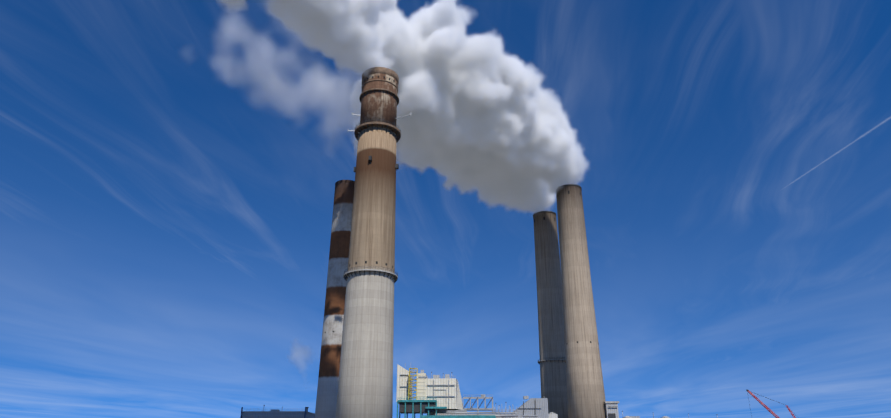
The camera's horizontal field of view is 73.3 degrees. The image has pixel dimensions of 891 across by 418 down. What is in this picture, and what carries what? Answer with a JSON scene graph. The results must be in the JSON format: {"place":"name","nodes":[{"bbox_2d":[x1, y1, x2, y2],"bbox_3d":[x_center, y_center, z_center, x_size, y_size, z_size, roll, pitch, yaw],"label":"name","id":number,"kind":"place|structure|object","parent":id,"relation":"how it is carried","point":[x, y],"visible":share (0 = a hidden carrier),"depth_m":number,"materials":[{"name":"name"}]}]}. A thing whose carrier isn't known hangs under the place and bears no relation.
{"place":"outdoors","nodes":[
{"label":"outdoors","id":0,"kind":"place"},
{"bbox_2d":[0,0,890,417],"label":"sky","id":1,"kind":"structure","parent":0,"point":[170,170],"materials":[{"name":"blue"}]},
{"label":"ground","id":2,"kind":"structure","parent":0,"visible":0},
{"bbox_2d":[240,407,314,417],"bbox_3d":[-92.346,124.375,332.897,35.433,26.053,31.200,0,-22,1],"label":"building","id":3,"kind":"structure","parent":2,"relation":"on","point":[306,414],"depth_m":322.47,"materials":[{"name":"teal paint"}]},
{"bbox_2d":[315,180,354,417],"bbox_3d":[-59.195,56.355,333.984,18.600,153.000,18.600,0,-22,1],"label":"striped chimney","id":4,"kind":"object","parent":2,"relation":"on","point":[328,377],"visible":0.71,"depth_m":328.35,"materials":[{"name":"concrete"}]},
{"bbox_2d":[335,67,410,417],"bbox_3d":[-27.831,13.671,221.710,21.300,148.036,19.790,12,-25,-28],"label":"chimney","id":5,"kind":"object","parent":2,"relation":"on","point":[365,385],"visible":1,"depth_m":212.76,"materials":[{"name":"concrete"}]},
{"bbox_2d":[396,363,495,417],"bbox_3d":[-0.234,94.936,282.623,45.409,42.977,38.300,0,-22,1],"label":"industrial building","id":6,"kind":"structure","parent":2,"relation":"on","point":[425,386],"depth_m":278.50,"materials":[{"name":"white paint"}]},
{"bbox_2d":[245,370,717,417],"bbox_3d":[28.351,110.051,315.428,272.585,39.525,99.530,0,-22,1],"label":"buildings","id":7,"kind":"structure","parent":2,"relation":"on","point":[552,415],"depth_m":286.02,"materials":[{"name":"teal paint"}]},
{"bbox_2d":[463,397,516,414],"bbox_3d":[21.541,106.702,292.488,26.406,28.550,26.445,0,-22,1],"label":"pipe bridge","id":8,"kind":"structure","parent":2,"relation":"on","point":[477,409],"depth_m":286.18,"materials":[{"name":"teal paint"}]},
{"bbox_2d":[512,398,548,417],"bbox_3d":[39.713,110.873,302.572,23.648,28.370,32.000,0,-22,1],"label":"industrial building","id":9,"kind":"structure","parent":2,"relation":"on","point":[541,407],"depth_m":300.34,"materials":[{"name":"grey paint"}]},
{"bbox_2d":[533,211,567,417],"bbox_3d":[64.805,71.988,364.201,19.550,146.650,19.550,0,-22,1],"label":"chimney","id":10,"kind":"object","parent":2,"relation":"on","point":[552,361],"visible":0.81,"depth_m":360.72,"materials":[{"name":"concrete"}]},
{"bbox_2d":[556,184,605,417],"bbox_3d":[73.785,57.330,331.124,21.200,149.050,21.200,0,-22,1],"label":"chimney","id":11,"kind":"object","parent":2,"relation":"on","point":[585,390],"visible":1,"depth_m":324.01,"materials":[{"name":"concrete"}]},
{"bbox_2d":[604,401,639,417],"bbox_3d":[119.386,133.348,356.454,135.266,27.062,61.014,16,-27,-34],"label":"building","id":12,"kind":"structure","parent":2,"relation":"on","point":[611,409],"depth_m":303.56,"materials":[{"name":"white paint"}]},
{"bbox_2d":[746,390,795,417],"bbox_3d":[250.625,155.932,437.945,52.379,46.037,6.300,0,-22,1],"label":"crawler crane","id":13,"kind":"object","parent":2,"relation":"on","point":[764,405],"visible":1,"depth_m":441.94,"materials":[{"name":"metal"}]}
]}

